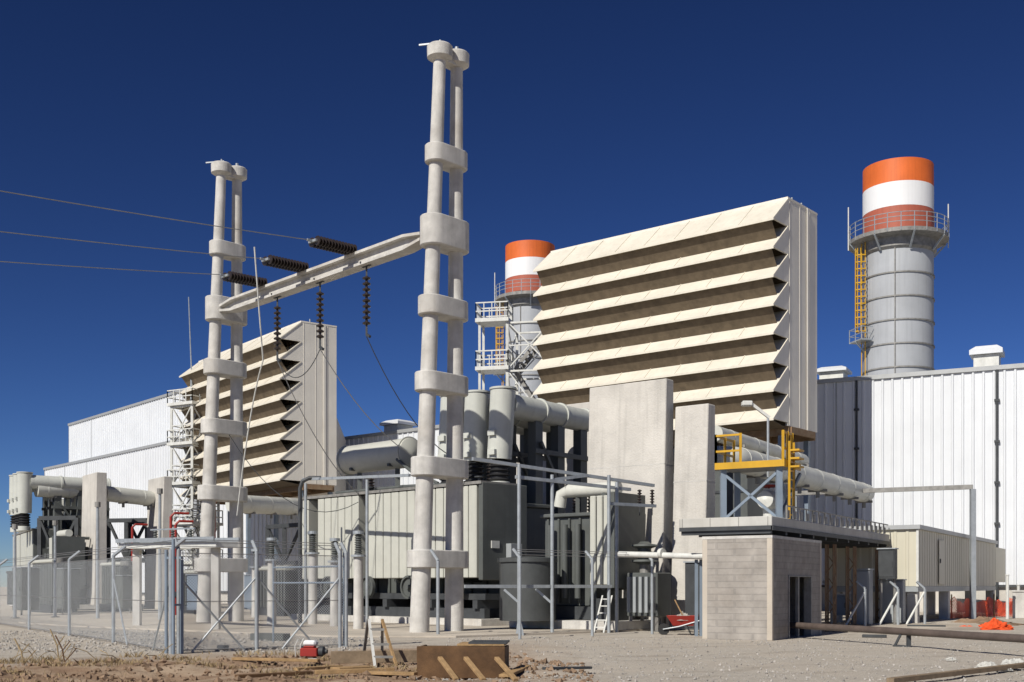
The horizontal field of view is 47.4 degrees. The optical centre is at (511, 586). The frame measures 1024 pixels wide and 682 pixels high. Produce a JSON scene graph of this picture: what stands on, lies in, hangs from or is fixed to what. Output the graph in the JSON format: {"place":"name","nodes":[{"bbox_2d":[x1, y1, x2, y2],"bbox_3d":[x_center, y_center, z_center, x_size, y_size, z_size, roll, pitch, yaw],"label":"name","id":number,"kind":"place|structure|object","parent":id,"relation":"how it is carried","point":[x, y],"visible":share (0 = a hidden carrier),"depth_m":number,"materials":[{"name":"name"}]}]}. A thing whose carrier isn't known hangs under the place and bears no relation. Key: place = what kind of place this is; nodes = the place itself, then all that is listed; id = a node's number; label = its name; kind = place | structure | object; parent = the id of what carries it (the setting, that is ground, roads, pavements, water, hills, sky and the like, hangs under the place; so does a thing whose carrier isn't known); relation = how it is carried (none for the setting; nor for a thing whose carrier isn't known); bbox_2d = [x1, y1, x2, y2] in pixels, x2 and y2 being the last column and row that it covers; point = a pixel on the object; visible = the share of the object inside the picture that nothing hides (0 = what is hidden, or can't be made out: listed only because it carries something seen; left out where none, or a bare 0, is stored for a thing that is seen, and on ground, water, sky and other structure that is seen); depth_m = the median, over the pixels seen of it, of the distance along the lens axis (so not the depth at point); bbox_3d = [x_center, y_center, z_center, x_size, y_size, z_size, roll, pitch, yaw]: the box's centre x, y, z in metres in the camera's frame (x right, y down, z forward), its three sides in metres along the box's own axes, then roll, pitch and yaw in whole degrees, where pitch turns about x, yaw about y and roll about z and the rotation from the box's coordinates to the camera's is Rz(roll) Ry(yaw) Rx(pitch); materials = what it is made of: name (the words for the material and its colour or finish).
{"place":"outdoors","nodes":[
{"label":"outdoors","id":0,"kind":"place"},
{"bbox_2d":[31,558,76,612],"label":"cooler bank","id":1,"kind":"structure","parent":0,"point":[51,562],"depth_m":72.77,"materials":[{"name":"grey paint"}]},
{"bbox_2d":[68,388,187,461],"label":"turbine hall","id":2,"kind":"structure","parent":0,"point":[140,424],"depth_m":135.99,"materials":[{"name":"metal"}]},
{"bbox_2d":[200,425,491,602],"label":"turbine hall","id":3,"kind":"structure","parent":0,"point":[259,522],"depth_m":106.90,"materials":[{"name":"metal"}]},
{"bbox_2d":[379,419,416,431],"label":"roof vent","id":4,"kind":"object","parent":3,"relation":"on","point":[395,424],"visible":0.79,"depth_m":100.13,"materials":[{"name":"metal"}]},
{"bbox_2d":[475,301,541,398],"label":"stair tower","id":5,"kind":"structure","parent":0,"point":[481,368],"depth_m":82.46,"materials":[{"name":"metal"}]},
{"bbox_2d":[0,587,1023,681],"bbox_3d":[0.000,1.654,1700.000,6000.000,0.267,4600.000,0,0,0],"label":"ground","id":6,"kind":"structure","parent":0,"point":[764,652],"depth_m":28.23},
{"bbox_2d":[10,524,17,618],"bbox_3d":[-25.581,-0.775,60.000,0.418,4.850,0.440,0,0,0],"label":"steel pole","id":7,"kind":"object","parent":6,"relation":"on","point":[14,526],"visible":0.86,"depth_m":59.94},
{"bbox_2d":[11,567,39,614],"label":"control cabinet","id":8,"kind":"object","parent":6,"relation":"on","point":[34,587],"visible":0.52,"depth_m":65.92,"materials":[{"name":"metal"}]},
{"bbox_2d":[8,499,64,605],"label":"power transformer","id":9,"kind":"object","parent":6,"relation":"on","point":[26,544],"visible":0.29,"depth_m":87.52,"materials":[{"name":"grey paint"}]},
{"bbox_2d":[7,475,69,531],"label":"bus duct","id":10,"kind":"object","parent":9,"relation":"on","point":[44,510],"visible":0.23,"depth_m":86.86,"materials":[{"name":"metal"}]},
{"bbox_2d":[11,473,75,535],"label":"bus duct","id":11,"kind":"object","parent":9,"relation":"on","point":[50,512],"visible":0.24,"depth_m":86.66,"materials":[{"name":"metal"}]},
{"bbox_2d":[14,471,110,536],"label":"bus duct","id":12,"kind":"object","parent":9,"relation":"on","point":[27,482],"visible":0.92,"depth_m":84.77,"materials":[{"name":"metal"}]},
{"bbox_2d":[34,485,78,501],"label":"insulated pipe","id":13,"kind":"object","parent":12,"relation":"attached to","point":[49,492],"visible":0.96,"depth_m":85.49,"materials":[{"name":"metal"}]},
{"bbox_2d":[6,529,95,608],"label":"unit transformer","id":14,"kind":"object","parent":6,"relation":"on","point":[67,541],"visible":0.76,"depth_m":80.71,"materials":[{"name":"grey paint"}]},
{"bbox_2d":[37,516,79,559],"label":"steel rack","id":15,"kind":"object","parent":6,"relation":"on","point":[75,525],"visible":0.32,"depth_m":84.51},
{"bbox_2d":[53,568,79,613],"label":"control cabinet","id":16,"kind":"object","parent":6,"relation":"on","point":[64,583],"visible":0.42,"depth_m":69.97,"materials":[{"name":"metal"}]},
{"bbox_2d":[0,537,185,653],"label":"chain link fence","id":17,"kind":"object","parent":6,"relation":"on","point":[113,583],"visible":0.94,"depth_m":35.18,"materials":[{"name":"metal"}]},
{"bbox_2d":[81,472,106,609],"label":"fire wall","id":18,"kind":"structure","parent":6,"relation":"on","point":[94,487],"depth_m":81.47,"materials":[{"name":"concrete"}]},
{"bbox_2d":[93,502,100,618],"bbox_3d":[-20.613,-1.275,58.000,0.418,5.850,0.440,0,0,0],"label":"steel pole","id":19,"kind":"object","parent":6,"relation":"on","point":[97,505],"visible":0.63,"depth_m":57.94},
{"bbox_2d":[99,561,142,611],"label":"cooler bank","id":20,"kind":"structure","parent":6,"relation":"on","point":[107,588],"depth_m":77.44,"materials":[{"name":"grey paint"}]},
{"bbox_2d":[43,437,199,601],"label":"turbine hall","id":21,"kind":"structure","parent":6,"relation":"on","point":[137,468],"depth_m":125.95,"materials":[{"name":"metal"}]},
{"bbox_2d":[115,575,131,612],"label":"control cabinet","id":22,"kind":"object","parent":6,"relation":"on","point":[125,605],"visible":0.45,"depth_m":71.82,"materials":[{"name":"metal"}]},
{"bbox_2d":[107,518,146,570],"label":"steel rack","id":23,"kind":"object","parent":6,"relation":"on","point":[129,523],"visible":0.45,"depth_m":87.39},
{"bbox_2d":[144,476,171,608],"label":"fire wall","id":24,"kind":"structure","parent":6,"relation":"on","point":[163,482],"depth_m":85.02,"materials":[{"name":"concrete"}]},
{"bbox_2d":[107,486,154,509],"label":"insulated pipe","id":25,"kind":"object","parent":24,"relation":"attached to","point":[122,496],"visible":0.84,"depth_m":84.08,"materials":[{"name":"metal"}]},
{"bbox_2d":[165,539,183,653],"bbox_3d":[-8.344,0.250,28.505,0.512,2.800,0.378,0,0,22],"label":"corner gate post","id":26,"kind":"object","parent":6,"relation":"on","point":[181,604],"visible":0.99,"depth_m":28.53,"materials":[{"name":"grey metal"}]},
{"bbox_2d":[167,388,222,568],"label":"stair tower","id":27,"kind":"structure","parent":6,"relation":"on","point":[184,445],"depth_m":102.70,"materials":[{"name":"metal"}]},
{"bbox_2d":[0,629,392,652],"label":"ballast stones","id":28,"kind":"object","parent":6,"relation":"on","point":[133,648],"visible":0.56,"depth_m":33.74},
{"bbox_2d":[0,649,416,681],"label":"dry grass","id":29,"kind":"structure","parent":6,"relation":"on","point":[50,658],"depth_m":23.88,"materials":[{"name":"plant"}]},
{"bbox_2d":[174,538,347,653],"bbox_3d":[-6.409,0.271,30.236,4.911,2.959,0.444,0,0,-39],"label":"chain link fence","id":30,"kind":"object","parent":6,"relation":"on","point":[256,579],"visible":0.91,"depth_m":29.99,"materials":[{"name":"metal"}]},
{"bbox_2d":[179,319,345,599],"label":"filter house","id":31,"kind":"structure","parent":6,"relation":"on","point":[285,454],"depth_m":91.50,"materials":[{"name":"beige metal"}]},
{"bbox_2d":[231,657,319,661],"bbox_3d":[-5.095,1.579,25.150,1.937,0.082,0.200,0,0,9],"label":"timber plank","id":32,"kind":"object","parent":6,"relation":"on","point":[275,659],"visible":1,"depth_m":25.07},
{"bbox_2d":[265,523,319,592],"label":"steel rack","id":33,"kind":"object","parent":6,"relation":"on","point":[269,533],"visible":0.16,"depth_m":85.60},
{"bbox_2d":[225,495,297,518],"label":"insulated pipe","id":34,"kind":"object","parent":33,"relation":"on","point":[270,506],"visible":0.59,"depth_m":81.38,"materials":[{"name":"metal"}]},
{"bbox_2d":[0,652,597,681],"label":"dirt clods","id":35,"kind":"object","parent":6,"relation":"on","point":[248,678],"visible":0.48,"depth_m":22.08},
{"bbox_2d":[272,552,343,645],"bbox_3d":[-5.800,0.350,33.051,3.378,2.600,0.055,0,0,44],"label":"gate frame","id":36,"kind":"object","parent":6,"relation":"on","point":[303,583],"visible":0.63,"depth_m":33.35,"materials":[{"name":"grey metal"}]},
{"bbox_2d":[294,638,327,658],"bbox_3d":[-4.506,1.408,26.292,0.712,0.458,0.368,0,0,10],"label":"portable generator","id":37,"kind":"object","parent":6,"relation":"on","point":[310,650],"visible":0.93,"depth_m":26.18,"materials":[{"name":"red paint"}]},
{"bbox_2d":[19,614,654,637],"bbox_3d":[-7.479,1.616,53.479,32.088,0.060,22.654,0,0,39],"label":"concrete pad","id":38,"kind":"object","parent":6,"relation":"on","point":[399,630],"visible":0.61,"depth_m":43.88,"materials":[{"name":"concrete"}]},
{"bbox_2d":[157,488,162,618],"bbox_3d":[-16.913,-1.525,56.000,0.418,6.350,0.440,0,0,0],"label":"steel pole","id":39,"kind":"object","parent":38,"relation":"on","point":[159,491],"visible":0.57,"depth_m":55.94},
{"bbox_2d":[115,536,239,628],"bbox_3d":[-13.095,-0.142,45.250,1.190,3.584,7.862,0,0,-44],"label":"bus tray","id":40,"kind":"object","parent":38,"relation":"on","point":[144,541],"visible":0.6,"depth_m":44.22,"materials":[{"name":"paint"}]},
{"bbox_2d":[194,159,247,621],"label":"gantry tower","id":41,"kind":"structure","parent":38,"relation":"on","point":[210,492],"depth_m":51.84,"materials":[{"name":"concrete"}]},
{"bbox_2d":[219,232,421,312],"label":"gantry beam","id":42,"kind":"structure","parent":41,"relation":"attached to","point":[393,248],"depth_m":45.47,"materials":[{"name":"concrete"}]},
{"bbox_2d":[220,271,267,287],"bbox_3d":[-11.095,-12.700,48.236,0.710,0.398,2.257,0,0,43],"label":"tension insulator","id":43,"kind":"object","parent":42,"relation":"attached to","point":[239,278],"visible":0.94,"depth_m":48.01,"materials":[{"name":"brown ceramic"}]},
{"bbox_2d":[271,293,281,361],"bbox_3d":[-9.743,-10.710,48.414,0.477,2.840,0.456,0,0,0],"label":"suspension insulator","id":44,"kind":"object","parent":42,"relation":"hanging from","point":[277,328],"visible":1,"depth_m":48.34,"materials":[{"name":"brown ceramic"}]},
{"bbox_2d":[237,247,263,515],"bbox_3d":[-10.438,-7.970,46.848,0.605,9.999,4.871,0,0,-21],"label":"dropper cable","id":45,"kind":"object","parent":44,"relation":"hanging from","point":[257,379],"visible":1,"depth_m":46.49,"materials":[{"name":"paint"}]},
{"bbox_2d":[260,255,308,272],"bbox_3d":[-8.961,-12.700,45.904,0.710,0.398,2.257,0,0,43],"label":"tension insulator","id":46,"kind":"object","parent":42,"relation":"attached to","point":[282,263],"visible":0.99,"depth_m":45.71,"materials":[{"name":"brown ceramic"}]},
{"bbox_2d":[313,278,324,350],"bbox_3d":[-7.580,-10.710,46.050,0.477,2.840,0.456,0,0,0],"label":"suspension insulator","id":47,"kind":"object","parent":42,"relation":"hanging from","point":[320,314],"visible":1,"depth_m":45.98,"materials":[{"name":"brown ceramic"}]},
{"bbox_2d":[307,236,356,254],"bbox_3d":[-6.711,-12.700,43.445,0.710,0.398,2.257,0,0,43],"label":"tension insulator","id":48,"kind":"object","parent":42,"relation":"attached to","point":[330,245],"visible":0.99,"depth_m":43.25,"materials":[{"name":"brown ceramic"}]},
{"bbox_2d":[0,190,307,239],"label":"overhead conductor","id":49,"kind":"object","parent":48,"relation":"attached to","point":[148,215],"visible":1,"depth_m":37.95,"materials":[{"name":"metal"}]},
{"bbox_2d":[360,261,370,337],"bbox_3d":[-5.456,-10.710,43.729,0.477,2.840,0.456,0,0,0],"label":"suspension insulator","id":50,"kind":"object","parent":42,"relation":"hanging from","point":[366,300],"visible":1,"depth_m":43.65,"materials":[{"name":"brown ceramic"}]},
{"bbox_2d":[265,538,278,624],"bbox_3d":[-9.995,-0.185,48.500,0.558,3.670,0.572,0,0,0],"label":"insulator pedestal","id":51,"kind":"object","parent":38,"relation":"on","point":[269,583],"visible":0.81,"depth_m":48.37,"materials":[{"name":"concrete"}]},
{"bbox_2d":[259,565,307,615],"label":"cooler bank","id":52,"kind":"structure","parent":38,"relation":"on","point":[278,588],"depth_m":62.43,"materials":[{"name":"grey paint"}]},
{"bbox_2d":[298,476,320,622],"bbox_3d":[-8.774,-1.570,50.500,0.990,6.440,0.180,0,0,0],"label":"vent pipe","id":53,"kind":"object","parent":38,"relation":"on","point":[308,478],"visible":0.8,"depth_m":50.43,"materials":[{"name":"metal"}]},
{"bbox_2d":[306,531,319,623],"bbox_3d":[-8.376,-0.335,49.000,0.558,3.970,0.572,0,0,0],"label":"insulator pedestal","id":54,"kind":"object","parent":38,"relation":"on","point":[312,549],"visible":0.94,"depth_m":48.86,"materials":[{"name":"concrete"}]},
{"bbox_2d":[328,538,339,625],"bbox_3d":[-7.069,-0.135,46.500,0.558,3.570,0.572,0,0,0],"label":"insulator pedestal","id":55,"kind":"object","parent":38,"relation":"on","point":[334,552],"visible":0.62,"depth_m":46.35,"materials":[{"name":"concrete"}]},
{"bbox_2d":[302,474,410,624],"bbox_3d":[-6.704,-1.546,48.414,0.455,6.391,7.959,0,0,-40],"label":"bus support frame","id":56,"kind":"object","parent":38,"relation":"on","point":[366,530],"visible":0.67,"depth_m":47.48,"materials":[{"name":"metal"}]},
{"bbox_2d":[351,531,365,628],"bbox_3d":[-5.731,-0.210,43.500,0.558,3.720,0.572,0,0,0],"label":"insulator pedestal","id":57,"kind":"object","parent":38,"relation":"on","point":[358,619],"visible":0.98,"depth_m":43.35,"materials":[{"name":"concrete"}]},
{"bbox_2d":[291,436,554,625],"bbox_3d":[-4.092,-2.740,53.127,13.670,8.640,5.500,0,0,45],"label":"power transformer","id":58,"kind":"object","parent":38,"relation":"on","point":[489,523],"visible":0.52,"depth_m":50.58,"materials":[{"name":"grey paint"}]},
{"bbox_2d":[437,396,523,484],"bbox_3d":[-1.096,-3.360,52.554,1.282,9.820,6.302,0,0,37],"label":"bus duct","id":59,"kind":"object","parent":58,"relation":"on","point":[441,438],"visible":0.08,"depth_m":50.31,"materials":[{"name":"metal"}]},
{"bbox_2d":[463,390,549,504],"bbox_3d":[0.059,-3.360,51.677,1.282,9.820,6.502,0,0,37],"label":"bus duct","id":60,"kind":"object","parent":58,"relation":"on","point":[476,415],"visible":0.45,"depth_m":49.29,"materials":[{"name":"metal"}]},
{"bbox_2d":[487,386,588,513],"bbox_3d":[1.214,-3.360,50.800,1.282,9.820,6.702,0,0,37],"label":"bus duct","id":61,"kind":"object","parent":58,"relation":"on","point":[508,406],"visible":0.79,"depth_m":50.22,"materials":[{"name":"metal"}]},
{"bbox_2d":[430,549,439,633],"bbox_3d":[-2.568,0.200,38.742,0.116,2.900,0.488,0,0,-39],"label":"fence post","id":62,"kind":"object","parent":38,"relation":"on","point":[437,591],"visible":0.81,"depth_m":38.57,"materials":[{"name":"metal"}]},
{"bbox_2d":[407,40,468,632],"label":"gantry tower","id":63,"kind":"structure","parent":38,"relation":"on","point":[441,233],"depth_m":40.47,"materials":[{"name":"concrete"}]},
{"bbox_2d":[516,402,588,512],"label":"fire wall","id":64,"kind":"structure","parent":38,"relation":"on","point":[568,461],"depth_m":55.90,"materials":[{"name":"concrete"}]},
{"bbox_2d":[464,457,655,634],"bbox_3d":[1.980,-1.311,40.623,8.153,5.938,0.684,0,0,-34],"label":"bus support frame","id":65,"kind":"object","parent":38,"relation":"on","point":[552,480],"visible":0.89,"depth_m":40.59,"materials":[{"name":"metal"}]},
{"bbox_2d":[498,481,658,629],"bbox_3d":[2.378,-1.188,44.197,5.000,5.536,5.520,0,0,38],"label":"unit transformer","id":66,"kind":"object","parent":38,"relation":"on","point":[576,531],"visible":0.82,"depth_m":43.38,"materials":[{"name":"grey paint"}]},
{"bbox_2d":[587,378,673,624],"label":"fire wall","id":67,"kind":"structure","parent":38,"relation":"on","point":[630,431],"depth_m":45.08,"materials":[{"name":"concrete"}]},
{"bbox_2d":[627,541,670,631],"bbox_3d":[4.974,0.000,42.781,1.339,3.300,1.160,0,0,38],"label":"reactor unit","id":68,"kind":"object","parent":38,"relation":"on","point":[639,594],"visible":0.83,"depth_m":42.46,"materials":[{"name":"grey paint"}]},
{"bbox_2d":[314,667,394,674],"bbox_3d":[-2.944,1.585,21.850,1.495,0.090,0.140,0,0,-20],"label":"timber plank","id":69,"kind":"object","parent":6,"relation":"on","point":[338,671],"visible":0.74,"depth_m":21.75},
{"bbox_2d":[331,650,416,663],"bbox_3d":[-2.921,1.495,24.750,1.830,0.270,0.050,0,0,-9],"label":"timber plank","id":70,"kind":"object","parent":6,"relation":"on","point":[340,657],"visible":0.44,"depth_m":24.71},
{"bbox_2d":[363,619,397,665],"bbox_3d":[-2.834,1.208,24.713,0.520,1.052,1.529,0,0,-20],"label":"step ladder","id":71,"kind":"object","parent":6,"relation":"on","point":[383,630],"visible":0.83,"depth_m":24.44,"materials":[{"name":"metal"}]},
{"bbox_2d":[417,640,509,678],"bbox_3d":[-0.902,1.367,22.080,1.660,0.665,1.050,0,0,4],"label":"formwork box","id":72,"kind":"object","parent":6,"relation":"on","point":[481,654],"visible":0.88,"depth_m":21.57,"materials":[{"name":"wood"}]},
{"bbox_2d":[493,240,554,398],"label":"exhaust stack","id":73,"kind":"object","parent":6,"relation":"on","point":[524,259],"visible":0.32,"depth_m":125.42,"materials":[{"name":"grey metal"}]},
{"bbox_2d":[512,548,653,638],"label":"fence posts","id":74,"kind":"object","parent":6,"relation":"on","point":[517,554],"visible":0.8,"depth_m":38.76,"materials":[{"name":"metal"}]},
{"bbox_2d":[618,548,701,635],"bbox_3d":[5.026,0.182,39.327,3.403,2.935,0.466,0,0,37],"label":"cooling pipe","id":75,"kind":"object","parent":6,"relation":"on","point":[661,553],"visible":0.83,"depth_m":38.61,"materials":[{"name":"metal"}]},
{"bbox_2d":[533,197,817,521],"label":"filter house","id":76,"kind":"structure","parent":6,"relation":"on","point":[718,310],"depth_m":68.32,"materials":[{"name":"beige metal"}]},
{"bbox_2d":[658,600,698,634],"bbox_3d":[5.847,1.049,39.588,1.777,1.216,0.680,0,0,10],"label":"wheelbarrow","id":77,"kind":"object","parent":6,"relation":"on","point":[681,619],"visible":0.95,"depth_m":39.39,"materials":[{"name":"red paint"}]},
{"bbox_2d":[683,561,698,629],"bbox_3d":[6.947,0.325,41.955,1.230,2.450,1.000,0,0,38],"label":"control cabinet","id":78,"kind":"object","parent":6,"relation":"on","point":[689,587],"visible":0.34,"depth_m":41.79,"materials":[{"name":"metal"}]},
{"bbox_2d":[670,404,715,630],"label":"fire wall","id":79,"kind":"structure","parent":6,"relation":"on","point":[694,483],"depth_m":43.93,"materials":[{"name":"concrete"}]},
{"bbox_2d":[673,446,750,516],"bbox_3d":[7.383,-1.920,46.695,4.358,7.140,2.216,0,0,31],"label":"pipe elbow","id":80,"kind":"object","parent":6,"relation":"on","point":[746,455],"visible":0.29,"depth_m":45.48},
{"bbox_2d":[715,425,808,466],"bbox_3d":[11.450,-6.106,52.900,0.901,0.952,12.331,0,0,31],"label":"insulated pipe","id":81,"kind":"object","parent":80,"relation":"attached to","point":[753,444],"visible":0.52,"depth_m":51.06,"materials":[{"name":"metal"}]},
{"bbox_2d":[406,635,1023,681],"bbox_3d":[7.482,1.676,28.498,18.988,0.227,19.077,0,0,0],"label":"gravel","id":82,"kind":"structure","parent":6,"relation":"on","point":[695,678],"depth_m":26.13,"materials":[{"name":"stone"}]},
{"bbox_2d":[673,471,766,517],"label":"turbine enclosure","id":83,"kind":"object","parent":6,"relation":"on","point":[750,507],"visible":0.07,"depth_m":68.97,"materials":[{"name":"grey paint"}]},
{"bbox_2d":[702,535,821,640],"bbox_3d":[8.283,0.045,38.203,2.290,3.210,5.220,0,0,31],"label":"block hut","id":84,"kind":"object","parent":6,"relation":"on","point":[763,587],"visible":1,"depth_m":36.18,"materials":[{"name":"concrete"}]},
{"bbox_2d":[795,484,975,618],"bbox_3d":[18.962,-1.705,60.000,9.203,6.710,0.322,0,0,27],"label":"pipe portal","id":85,"kind":"object","parent":6,"relation":"on","point":[972,553],"visible":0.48,"depth_m":57.99,"materials":[{"name":"metal"}]},
{"bbox_2d":[742,447,874,507],"bbox_3d":[14.100,-4.856,54.550,1.024,1.312,19.740,0,0,31],"label":"insulated pipe","id":86,"kind":"object","parent":85,"relation":"attached to","point":[817,481],"visible":0.71,"depth_m":54.82,"materials":[{"name":"metal"}]},
{"bbox_2d":[769,363,1023,612],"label":"turbine hall","id":87,"kind":"structure","parent":6,"relation":"on","point":[956,426],"depth_m":75.52,"materials":[{"name":"metal"}]},
{"bbox_2d":[817,366,851,378],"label":"roof vent","id":88,"kind":"object","parent":87,"relation":"on","point":[832,372],"visible":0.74,"depth_m":79.29,"materials":[{"name":"metal"}]},
{"bbox_2d":[969,345,1004,366],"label":"roof vent","id":89,"kind":"object","parent":87,"relation":"on","point":[989,355],"visible":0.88,"depth_m":75.04,"materials":[{"name":"metal"}]},
{"bbox_2d":[848,157,949,375],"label":"exhaust stack","id":90,"kind":"object","parent":6,"relation":"on","point":[898,242],"visible":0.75,"depth_m":99.45,"materials":[{"name":"grey metal"}]},
{"bbox_2d":[822,619,981,632],"bbox_3d":[16.750,1.596,48.750,9.500,0.100,14.500,0,0,0],"label":"paved apron","id":91,"kind":"object","parent":6,"relation":"on","point":[950,624],"visible":0.43,"depth_m":47.26,"materials":[{"name":"concrete"}]},
{"bbox_2d":[679,505,889,631],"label":"pipe bridge","id":92,"kind":"structure","parent":91,"relation":"on","point":[835,537],"depth_m":41.98,"materials":[{"name":"metal"}]},
{"bbox_2d":[851,569,873,624],"bbox_3d":[13.887,0.400,46.249,0.780,2.200,0.700,0,0,31],"label":"control cabinet","id":93,"kind":"object","parent":91,"relation":"on","point":[865,578],"visible":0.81,"depth_m":45.97,"materials":[{"name":"metal"}]},
{"bbox_2d":[877,548,898,624],"bbox_3d":[15.218,0.050,47.219,0.730,3.200,0.600,0,0,31],"label":"control cabinet","id":94,"kind":"object","parent":91,"relation":"on","point":[887,563],"visible":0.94,"depth_m":47.05,"materials":[{"name":"metal"}]},
{"bbox_2d":[878,579,906,622],"bbox_3d":[15.800,0.600,48.419,1.030,1.800,0.600,0,0,31],"label":"control cabinet","id":95,"kind":"object","parent":91,"relation":"on","point":[887,592],"visible":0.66,"depth_m":48.22,"materials":[{"name":"metal"}]},
{"bbox_2d":[790,622,1023,646],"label":"barrier pipe","id":96,"kind":"object","parent":6,"relation":"on","point":[985,636],"visible":0.89,"depth_m":31.61,"materials":[{"name":"metal"}]},
{"bbox_2d":[829,525,1004,622],"bbox_3d":[21.686,-0.470,60.482,4.120,4.240,24.740,0,0,31],"label":"electrical cabin","id":97,"kind":"object","parent":6,"relation":"on","point":[932,560],"visible":0.69,"depth_m":52.16,"materials":[{"name":"metal"}]},
{"bbox_2d":[939,540,944,583],"bbox_3d":[19.587,-1.100,53.075,0.081,2.000,1.200,0,0,31],"label":"door","id":98,"kind":"structure","parent":97,"relation":"in","point":[941,543],"depth_m":52.99,"materials":[{"name":"metal"}]},
{"bbox_2d":[886,662,1023,681],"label":"timber plank","id":99,"kind":"object","parent":6,"relation":"on","point":[924,676],"visible":1,"depth_m":21.10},
{"bbox_2d":[950,594,1011,618],"bbox_3d":[24.430,1.025,59.787,10.653,1.250,2.033,0,0,-34],"label":"safety net","id":100,"kind":"object","parent":6,"relation":"on","point":[993,603],"visible":0.5,"depth_m":61.05,"materials":[{"name":"orange"}]},
{"bbox_2d":[978,618,1013,629],"bbox_3d":[18.452,1.416,44.500,1.518,0.468,1.120,0,0,0],"label":"net heap","id":101,"kind":"object","parent":6,"relation":"on","point":[994,624],"visible":0.98,"depth_m":44.26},
{"bbox_2d":[0,0,1023,586],"label":"sky","id":102,"kind":"structure","parent":0,"point":[585,121],"materials":[{"name":"blue"}]},
{"bbox_2d":[714,430,803,519],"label":"valve platform","id":103,"kind":"structure","parent":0,"point":[778,467],"depth_m":40.24,"materials":[{"name":"yellow metal"}]},
{"bbox_2d":[757,484,774,515],"bbox_3d":[9.094,-2.890,41.301,0.747,1.400,0.982,0,0,20],"label":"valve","id":104,"kind":"object","parent":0,"point":[766,497],"visible":0.61,"depth_m":40.96,"materials":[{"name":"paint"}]},
{"bbox_2d":[1011,590,1023,617],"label":"concrete plinth","id":105,"kind":"structure","parent":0,"point":[1017,603],"depth_m":60.05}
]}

